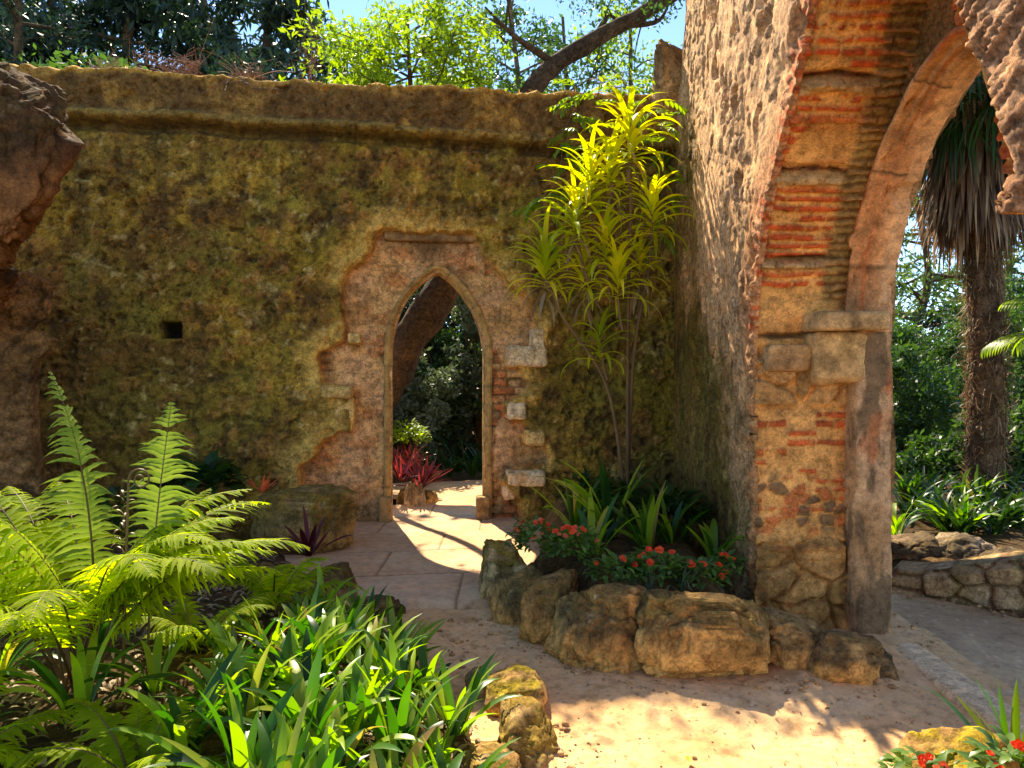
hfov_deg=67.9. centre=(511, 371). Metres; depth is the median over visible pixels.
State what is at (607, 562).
flowering plant
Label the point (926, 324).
bush
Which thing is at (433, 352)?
bush
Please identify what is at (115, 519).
shrub
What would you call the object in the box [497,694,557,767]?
boulder
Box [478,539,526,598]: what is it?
boulder
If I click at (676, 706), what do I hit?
leaf litter
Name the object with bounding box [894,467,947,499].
strap leaf plant
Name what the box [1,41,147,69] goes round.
tree
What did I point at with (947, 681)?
stone sill
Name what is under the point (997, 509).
strap leaf plant
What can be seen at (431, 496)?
boulder
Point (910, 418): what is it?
bush
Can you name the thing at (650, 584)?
grass tuft
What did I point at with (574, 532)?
flowering plant
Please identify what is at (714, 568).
flowering plant
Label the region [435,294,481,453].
bush
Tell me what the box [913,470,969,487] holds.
strap leaf plant
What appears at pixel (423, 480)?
bromeliad
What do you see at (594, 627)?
boulder
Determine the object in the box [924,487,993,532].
strap leaf plant
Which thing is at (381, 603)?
boulder
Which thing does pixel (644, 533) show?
strap leaf plant
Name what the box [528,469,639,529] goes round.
strap leaf plant
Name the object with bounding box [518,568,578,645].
boulder
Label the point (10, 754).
fern
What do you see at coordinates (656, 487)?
shade plant
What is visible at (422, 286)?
bush
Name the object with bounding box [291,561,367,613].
strap leaf plant
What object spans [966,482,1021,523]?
strap leaf plant
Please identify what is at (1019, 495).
strap leaf plant
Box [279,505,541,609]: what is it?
paving
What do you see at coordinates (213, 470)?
shrub
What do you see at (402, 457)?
bromeliad
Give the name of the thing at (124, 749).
fern
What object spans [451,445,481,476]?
strap leaf plant
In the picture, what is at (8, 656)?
strap leaf plant
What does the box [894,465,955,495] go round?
strap leaf plant
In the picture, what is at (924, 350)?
wood
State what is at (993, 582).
wall
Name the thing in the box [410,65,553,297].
tree
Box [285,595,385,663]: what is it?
strap leaf plant
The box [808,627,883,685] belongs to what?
boulder
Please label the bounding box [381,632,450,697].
strap leaf plant
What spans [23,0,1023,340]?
sky
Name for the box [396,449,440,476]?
bromeliad
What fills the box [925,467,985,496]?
strap leaf plant
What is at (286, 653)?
strap leaf plant
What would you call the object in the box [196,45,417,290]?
evergreen tree
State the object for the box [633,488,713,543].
strap leaf plant
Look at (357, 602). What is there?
strap leaf plant
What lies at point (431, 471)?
bromeliad
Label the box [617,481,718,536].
shade plant
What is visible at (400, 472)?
bromeliad
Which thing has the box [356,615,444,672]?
strap leaf plant
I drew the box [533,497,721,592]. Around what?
flower bed
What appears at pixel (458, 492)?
garden path
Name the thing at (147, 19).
conifer
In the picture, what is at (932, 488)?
strap leaf plant
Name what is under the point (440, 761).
strap leaf plant
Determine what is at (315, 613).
strap leaf plant
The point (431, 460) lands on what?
strap leaf plant
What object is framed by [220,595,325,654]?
strap leaf plant
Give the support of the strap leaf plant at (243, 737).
on the planting bed at (211, 743)
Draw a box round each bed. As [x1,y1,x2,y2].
[0,538,472,767]
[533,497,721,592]
[891,445,1023,571]
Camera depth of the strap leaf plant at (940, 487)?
7.78 m
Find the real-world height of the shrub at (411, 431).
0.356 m
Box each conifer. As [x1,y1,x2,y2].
[0,0,263,75]
[0,4,79,66]
[1,0,121,65]
[80,0,295,68]
[143,0,432,360]
[256,27,433,386]
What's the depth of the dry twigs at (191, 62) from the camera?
7.51 m
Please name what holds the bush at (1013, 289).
on the ground at (462, 475)
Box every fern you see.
[0,370,309,692]
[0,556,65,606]
[0,668,85,767]
[8,696,227,767]
[130,590,290,653]
[210,555,367,623]
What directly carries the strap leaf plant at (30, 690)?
on the planting bed at (211, 743)
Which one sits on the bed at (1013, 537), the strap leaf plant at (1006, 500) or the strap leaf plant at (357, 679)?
the strap leaf plant at (1006, 500)
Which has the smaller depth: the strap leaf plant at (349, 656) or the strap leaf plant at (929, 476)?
the strap leaf plant at (349, 656)
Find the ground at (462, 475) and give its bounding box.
[393,433,481,504]
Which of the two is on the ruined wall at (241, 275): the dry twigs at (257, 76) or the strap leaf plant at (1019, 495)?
the dry twigs at (257, 76)
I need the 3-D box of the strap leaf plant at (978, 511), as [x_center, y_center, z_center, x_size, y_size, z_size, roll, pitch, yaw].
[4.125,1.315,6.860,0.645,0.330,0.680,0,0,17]
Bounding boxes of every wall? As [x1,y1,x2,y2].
[0,61,84,523]
[9,63,678,540]
[672,0,1023,633]
[892,551,1023,618]
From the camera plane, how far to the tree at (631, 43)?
15.66 m
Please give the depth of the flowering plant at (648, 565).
4.48 m
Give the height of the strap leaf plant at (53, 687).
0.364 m
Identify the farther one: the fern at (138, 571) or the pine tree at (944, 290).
the pine tree at (944, 290)
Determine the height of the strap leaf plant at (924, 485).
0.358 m
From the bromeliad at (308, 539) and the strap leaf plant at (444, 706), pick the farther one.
the bromeliad at (308, 539)
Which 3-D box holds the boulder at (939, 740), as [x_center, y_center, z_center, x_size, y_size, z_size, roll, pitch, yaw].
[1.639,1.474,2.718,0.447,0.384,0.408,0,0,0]
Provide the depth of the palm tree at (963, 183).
8.82 m
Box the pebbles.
[414,591,1023,767]
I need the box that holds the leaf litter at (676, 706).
[448,612,957,767]
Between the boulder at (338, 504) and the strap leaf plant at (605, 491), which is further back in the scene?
the boulder at (338, 504)
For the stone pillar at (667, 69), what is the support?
on the ruined wall at (241, 275)
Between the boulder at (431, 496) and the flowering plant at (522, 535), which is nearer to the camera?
the flowering plant at (522, 535)
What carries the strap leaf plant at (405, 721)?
on the planting bed at (211, 743)
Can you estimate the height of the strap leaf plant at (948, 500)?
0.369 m
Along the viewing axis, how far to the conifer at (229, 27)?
24.51 m
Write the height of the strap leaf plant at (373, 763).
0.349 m
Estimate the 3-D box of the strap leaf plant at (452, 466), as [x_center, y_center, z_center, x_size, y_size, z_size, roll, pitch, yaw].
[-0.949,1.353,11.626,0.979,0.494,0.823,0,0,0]
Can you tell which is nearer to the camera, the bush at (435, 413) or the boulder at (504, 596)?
the boulder at (504, 596)
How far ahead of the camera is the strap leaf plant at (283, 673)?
3.12 m
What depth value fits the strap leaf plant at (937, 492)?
7.35 m
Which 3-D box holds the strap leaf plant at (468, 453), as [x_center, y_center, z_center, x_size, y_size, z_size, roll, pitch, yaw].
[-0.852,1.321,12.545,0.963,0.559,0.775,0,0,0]
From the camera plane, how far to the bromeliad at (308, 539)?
5.59 m
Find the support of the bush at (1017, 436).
on the bed at (1013, 537)
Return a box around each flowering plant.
[504,515,565,553]
[535,522,610,564]
[583,547,647,583]
[620,545,688,587]
[664,556,735,590]
[700,548,747,577]
[874,745,959,767]
[954,725,1023,767]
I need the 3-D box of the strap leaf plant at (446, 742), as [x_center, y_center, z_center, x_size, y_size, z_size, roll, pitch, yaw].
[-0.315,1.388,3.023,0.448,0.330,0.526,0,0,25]
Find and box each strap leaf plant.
[0,613,180,729]
[0,626,85,677]
[0,659,51,702]
[0,709,29,728]
[52,604,141,646]
[78,628,197,697]
[104,645,260,754]
[136,637,252,725]
[141,679,315,767]
[155,643,331,740]
[160,689,342,767]
[190,614,304,686]
[192,616,308,706]
[201,641,398,751]
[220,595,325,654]
[238,616,381,697]
[240,606,363,666]
[268,641,398,748]
[268,679,423,766]
[269,579,344,638]
[272,587,362,635]
[273,706,369,767]
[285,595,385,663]
[285,597,388,680]
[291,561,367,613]
[328,611,429,688]
[330,585,393,643]
[331,724,437,767]
[332,627,478,712]
[343,582,396,637]
[347,655,461,761]
[355,613,404,652]
[356,614,426,678]
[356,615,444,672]
[367,593,444,644]
[369,745,391,767]
[370,682,483,763]
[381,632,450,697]
[392,734,520,767]
[410,652,522,735]
[412,748,464,767]
[418,445,445,473]
[434,448,479,476]
[440,443,477,472]
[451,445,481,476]
[456,436,481,467]
[460,442,481,472]
[525,486,637,555]
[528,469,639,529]
[536,456,657,540]
[600,481,676,548]
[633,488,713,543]
[685,518,744,558]
[891,498,928,534]
[892,480,943,516]
[893,475,962,503]
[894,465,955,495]
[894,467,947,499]
[894,478,928,504]
[895,470,944,491]
[897,471,969,506]
[899,493,1005,534]
[900,480,997,531]
[902,485,972,523]
[904,483,982,512]
[908,489,1008,531]
[912,463,961,500]
[912,481,990,507]
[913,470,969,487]
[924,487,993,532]
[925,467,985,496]
[925,492,1000,525]
[925,674,1023,767]
[939,496,1009,528]
[949,486,1023,527]
[954,464,1007,503]
[954,500,1023,534]
[965,472,1016,502]
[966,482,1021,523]
[968,488,1023,524]
[971,493,1023,527]
[977,481,1022,507]
[980,464,1023,501]
[994,478,1021,498]
[995,492,1023,529]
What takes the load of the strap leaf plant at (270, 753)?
on the planting bed at (211, 743)
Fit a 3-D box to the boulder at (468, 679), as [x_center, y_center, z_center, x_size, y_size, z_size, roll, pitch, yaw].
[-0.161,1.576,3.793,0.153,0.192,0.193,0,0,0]
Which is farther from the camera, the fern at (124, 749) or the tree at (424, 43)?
the tree at (424, 43)
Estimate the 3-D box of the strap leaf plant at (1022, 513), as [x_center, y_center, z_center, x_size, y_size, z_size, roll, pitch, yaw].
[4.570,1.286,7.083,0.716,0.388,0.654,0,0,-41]
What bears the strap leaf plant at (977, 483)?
on the bed at (1013, 537)
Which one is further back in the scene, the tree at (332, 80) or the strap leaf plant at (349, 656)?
the tree at (332, 80)
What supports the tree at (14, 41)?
on the ground at (462, 475)
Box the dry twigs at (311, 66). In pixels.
[287,3,328,81]
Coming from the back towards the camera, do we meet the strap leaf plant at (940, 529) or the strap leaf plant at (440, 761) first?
the strap leaf plant at (940, 529)
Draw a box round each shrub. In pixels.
[42,483,174,531]
[135,450,257,507]
[393,418,431,445]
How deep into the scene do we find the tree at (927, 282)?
25.34 m
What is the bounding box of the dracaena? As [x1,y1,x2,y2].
[501,85,694,507]
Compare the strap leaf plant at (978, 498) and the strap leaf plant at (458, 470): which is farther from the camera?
the strap leaf plant at (458, 470)
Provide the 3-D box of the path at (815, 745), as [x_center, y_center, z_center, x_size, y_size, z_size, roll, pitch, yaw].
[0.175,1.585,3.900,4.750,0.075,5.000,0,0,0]
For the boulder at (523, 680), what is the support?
on the planting bed at (211, 743)
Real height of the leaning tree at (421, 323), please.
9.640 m
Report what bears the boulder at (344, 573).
on the ground at (462, 475)
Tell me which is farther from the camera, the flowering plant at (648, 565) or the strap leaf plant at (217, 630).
the flowering plant at (648, 565)
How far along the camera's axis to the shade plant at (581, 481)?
6.75 m
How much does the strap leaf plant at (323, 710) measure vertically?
0.374 m
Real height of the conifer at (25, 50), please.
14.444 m
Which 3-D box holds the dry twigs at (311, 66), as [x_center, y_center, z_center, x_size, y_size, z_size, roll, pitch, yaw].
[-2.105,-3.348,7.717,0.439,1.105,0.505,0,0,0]
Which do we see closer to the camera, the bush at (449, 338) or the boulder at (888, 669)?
the boulder at (888, 669)
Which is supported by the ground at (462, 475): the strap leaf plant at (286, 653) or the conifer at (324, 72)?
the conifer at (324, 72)
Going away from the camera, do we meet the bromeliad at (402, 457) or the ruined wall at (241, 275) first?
the ruined wall at (241, 275)
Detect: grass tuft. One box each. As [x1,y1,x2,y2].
[564,553,622,579]
[609,568,682,591]
[648,558,713,591]
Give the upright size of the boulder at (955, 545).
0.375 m
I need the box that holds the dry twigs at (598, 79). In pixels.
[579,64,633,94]
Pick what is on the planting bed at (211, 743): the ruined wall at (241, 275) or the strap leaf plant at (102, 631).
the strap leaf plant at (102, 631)
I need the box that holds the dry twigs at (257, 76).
[199,48,292,98]
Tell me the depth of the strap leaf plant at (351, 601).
4.33 m
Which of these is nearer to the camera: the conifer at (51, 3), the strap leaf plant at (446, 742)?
the strap leaf plant at (446, 742)
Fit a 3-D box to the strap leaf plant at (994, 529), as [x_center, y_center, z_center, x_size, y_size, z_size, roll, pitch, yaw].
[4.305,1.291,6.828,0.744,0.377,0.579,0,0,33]
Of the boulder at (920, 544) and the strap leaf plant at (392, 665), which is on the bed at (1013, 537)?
the boulder at (920, 544)
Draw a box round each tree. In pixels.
[0,0,102,64]
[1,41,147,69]
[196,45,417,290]
[278,0,516,90]
[279,66,352,83]
[392,0,684,411]
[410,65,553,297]
[444,0,593,93]
[487,1,635,93]
[564,0,682,94]
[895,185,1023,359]
[896,190,1023,325]
[909,70,1023,498]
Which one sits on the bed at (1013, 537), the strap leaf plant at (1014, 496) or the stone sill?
the strap leaf plant at (1014, 496)
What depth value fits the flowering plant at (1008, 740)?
2.55 m
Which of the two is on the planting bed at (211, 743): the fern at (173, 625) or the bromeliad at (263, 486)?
the fern at (173, 625)
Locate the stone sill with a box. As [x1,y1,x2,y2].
[896,643,1023,739]
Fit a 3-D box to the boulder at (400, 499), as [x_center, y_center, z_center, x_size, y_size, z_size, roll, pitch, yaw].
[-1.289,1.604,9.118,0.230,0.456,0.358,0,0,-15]
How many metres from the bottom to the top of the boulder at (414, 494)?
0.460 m
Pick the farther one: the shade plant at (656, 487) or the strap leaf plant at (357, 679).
the shade plant at (656, 487)
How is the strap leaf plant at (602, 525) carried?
on the flower bed at (621, 543)
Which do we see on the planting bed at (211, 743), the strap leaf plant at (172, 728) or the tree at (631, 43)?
the strap leaf plant at (172, 728)
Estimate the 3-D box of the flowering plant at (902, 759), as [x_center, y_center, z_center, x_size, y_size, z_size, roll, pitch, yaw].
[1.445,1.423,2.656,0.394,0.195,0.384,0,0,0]
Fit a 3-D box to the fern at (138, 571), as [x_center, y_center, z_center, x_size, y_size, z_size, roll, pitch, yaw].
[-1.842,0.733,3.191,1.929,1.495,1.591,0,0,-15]
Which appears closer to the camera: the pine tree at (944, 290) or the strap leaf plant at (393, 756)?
the strap leaf plant at (393, 756)
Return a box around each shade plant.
[547,466,621,509]
[587,477,664,514]
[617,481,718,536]
[626,479,714,526]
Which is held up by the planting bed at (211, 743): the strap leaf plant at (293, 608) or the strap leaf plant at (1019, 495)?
the strap leaf plant at (293, 608)
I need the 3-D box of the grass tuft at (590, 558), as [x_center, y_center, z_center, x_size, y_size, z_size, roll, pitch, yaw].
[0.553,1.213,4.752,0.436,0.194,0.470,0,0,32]
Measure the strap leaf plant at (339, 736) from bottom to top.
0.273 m
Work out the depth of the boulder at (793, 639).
4.04 m
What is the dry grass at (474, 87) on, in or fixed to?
on the ruined wall at (241, 275)
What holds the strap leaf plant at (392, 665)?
on the planting bed at (211, 743)
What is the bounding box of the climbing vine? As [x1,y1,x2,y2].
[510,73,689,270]
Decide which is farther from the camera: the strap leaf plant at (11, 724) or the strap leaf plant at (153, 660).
the strap leaf plant at (153, 660)
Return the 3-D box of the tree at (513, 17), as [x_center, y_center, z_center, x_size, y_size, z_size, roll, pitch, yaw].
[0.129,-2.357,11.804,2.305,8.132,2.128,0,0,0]
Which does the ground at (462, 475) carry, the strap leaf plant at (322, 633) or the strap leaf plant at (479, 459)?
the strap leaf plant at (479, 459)
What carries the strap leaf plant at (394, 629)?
on the planting bed at (211, 743)
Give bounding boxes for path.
[343,570,1023,767]
[393,480,481,505]
[891,592,1023,698]
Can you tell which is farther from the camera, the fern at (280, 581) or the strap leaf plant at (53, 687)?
the fern at (280, 581)
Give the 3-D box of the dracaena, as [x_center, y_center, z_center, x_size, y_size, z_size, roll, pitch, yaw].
[0.781,-0.641,6.713,1.764,3.888,1.098,0,0,-27]
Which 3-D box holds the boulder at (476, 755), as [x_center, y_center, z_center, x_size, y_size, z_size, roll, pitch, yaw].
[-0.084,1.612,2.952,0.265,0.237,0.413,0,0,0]
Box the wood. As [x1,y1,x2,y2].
[457,315,1007,358]
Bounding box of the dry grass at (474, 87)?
[60,67,628,95]
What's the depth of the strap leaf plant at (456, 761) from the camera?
2.69 m
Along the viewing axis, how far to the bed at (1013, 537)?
6.84 m
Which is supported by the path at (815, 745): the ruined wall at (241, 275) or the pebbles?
the pebbles
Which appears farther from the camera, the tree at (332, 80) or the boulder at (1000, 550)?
the tree at (332, 80)
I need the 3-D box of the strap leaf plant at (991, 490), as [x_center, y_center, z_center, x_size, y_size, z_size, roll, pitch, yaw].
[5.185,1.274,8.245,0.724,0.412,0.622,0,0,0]
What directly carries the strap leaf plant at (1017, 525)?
on the bed at (1013, 537)
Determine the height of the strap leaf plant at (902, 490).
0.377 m
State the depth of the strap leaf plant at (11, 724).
2.49 m
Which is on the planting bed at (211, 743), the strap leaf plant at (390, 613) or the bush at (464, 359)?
the strap leaf plant at (390, 613)
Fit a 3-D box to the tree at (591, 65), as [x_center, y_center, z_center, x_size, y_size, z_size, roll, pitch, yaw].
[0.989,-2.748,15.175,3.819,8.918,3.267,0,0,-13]
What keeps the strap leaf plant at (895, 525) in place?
on the bed at (1013, 537)
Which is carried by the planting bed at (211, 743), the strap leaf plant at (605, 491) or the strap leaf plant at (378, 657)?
the strap leaf plant at (378, 657)
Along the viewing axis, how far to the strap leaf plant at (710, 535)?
5.10 m
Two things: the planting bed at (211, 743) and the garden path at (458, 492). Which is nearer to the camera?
the planting bed at (211, 743)
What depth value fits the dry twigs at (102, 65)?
7.44 m
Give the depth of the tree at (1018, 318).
16.89 m
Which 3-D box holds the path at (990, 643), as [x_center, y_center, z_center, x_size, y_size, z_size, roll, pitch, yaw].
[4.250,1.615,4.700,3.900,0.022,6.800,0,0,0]
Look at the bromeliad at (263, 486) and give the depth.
6.26 m
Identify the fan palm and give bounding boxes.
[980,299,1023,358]
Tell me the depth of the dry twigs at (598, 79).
8.12 m
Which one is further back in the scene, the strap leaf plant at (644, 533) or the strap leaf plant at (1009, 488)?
the strap leaf plant at (1009, 488)
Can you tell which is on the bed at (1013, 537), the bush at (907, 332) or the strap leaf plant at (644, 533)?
the bush at (907, 332)
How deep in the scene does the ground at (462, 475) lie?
12.39 m
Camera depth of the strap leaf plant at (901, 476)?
8.45 m
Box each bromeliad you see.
[247,473,280,491]
[266,505,350,556]
[392,455,424,480]
[393,440,433,461]
[393,448,420,466]
[393,461,443,487]
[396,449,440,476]
[414,455,451,483]
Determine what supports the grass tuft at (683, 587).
on the flower bed at (621, 543)
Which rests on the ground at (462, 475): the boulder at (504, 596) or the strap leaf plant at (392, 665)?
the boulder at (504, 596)
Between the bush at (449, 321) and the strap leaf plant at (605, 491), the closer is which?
the strap leaf plant at (605, 491)
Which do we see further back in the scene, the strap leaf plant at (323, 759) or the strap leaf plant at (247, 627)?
the strap leaf plant at (247, 627)
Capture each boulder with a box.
[250,483,358,554]
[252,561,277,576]
[310,561,357,600]
[359,594,405,617]
[396,487,405,504]
[404,479,425,506]
[424,489,437,503]
[461,741,520,767]
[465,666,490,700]
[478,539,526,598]
[484,664,547,717]
[488,562,543,625]
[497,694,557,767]
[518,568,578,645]
[544,583,646,673]
[634,589,770,677]
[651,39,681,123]
[761,607,818,669]
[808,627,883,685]
[879,649,899,680]
[891,531,940,559]
[895,726,1019,767]
[935,532,996,559]
[979,546,1019,555]
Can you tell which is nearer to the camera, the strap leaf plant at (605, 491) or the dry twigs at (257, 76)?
the strap leaf plant at (605, 491)
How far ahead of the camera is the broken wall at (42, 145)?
5.56 m
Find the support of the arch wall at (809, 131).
on the ground at (462, 475)
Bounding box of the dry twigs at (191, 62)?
[129,16,218,75]
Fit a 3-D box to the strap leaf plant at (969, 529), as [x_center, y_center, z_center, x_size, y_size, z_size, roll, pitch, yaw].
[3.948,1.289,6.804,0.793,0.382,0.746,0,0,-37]
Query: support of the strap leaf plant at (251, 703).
on the planting bed at (211, 743)
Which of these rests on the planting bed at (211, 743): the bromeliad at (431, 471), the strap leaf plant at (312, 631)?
the strap leaf plant at (312, 631)
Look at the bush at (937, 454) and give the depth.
10.65 m
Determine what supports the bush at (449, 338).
on the ground at (462, 475)
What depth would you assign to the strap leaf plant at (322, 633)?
3.26 m
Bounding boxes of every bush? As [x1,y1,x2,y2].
[393,288,447,451]
[393,347,463,475]
[398,290,481,450]
[403,282,481,446]
[404,316,481,469]
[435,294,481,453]
[891,311,1023,446]
[891,337,969,456]
[895,429,966,479]
[902,298,1023,418]
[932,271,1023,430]
[950,400,1023,482]
[1002,270,1023,429]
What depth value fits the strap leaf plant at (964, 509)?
6.75 m
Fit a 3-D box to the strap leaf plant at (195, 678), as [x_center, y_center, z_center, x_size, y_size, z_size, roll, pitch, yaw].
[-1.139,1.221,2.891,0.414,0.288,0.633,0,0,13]
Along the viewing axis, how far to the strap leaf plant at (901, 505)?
7.47 m
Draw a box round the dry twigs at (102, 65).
[79,44,146,69]
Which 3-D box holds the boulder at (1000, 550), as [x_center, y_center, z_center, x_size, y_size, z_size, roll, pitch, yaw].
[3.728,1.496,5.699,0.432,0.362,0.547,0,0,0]
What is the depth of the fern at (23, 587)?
3.20 m
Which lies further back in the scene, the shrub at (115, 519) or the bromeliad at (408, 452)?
the bromeliad at (408, 452)
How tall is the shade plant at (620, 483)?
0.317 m
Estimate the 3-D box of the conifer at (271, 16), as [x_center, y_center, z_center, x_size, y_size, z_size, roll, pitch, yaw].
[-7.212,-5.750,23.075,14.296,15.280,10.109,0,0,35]
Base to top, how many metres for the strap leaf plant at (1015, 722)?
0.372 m

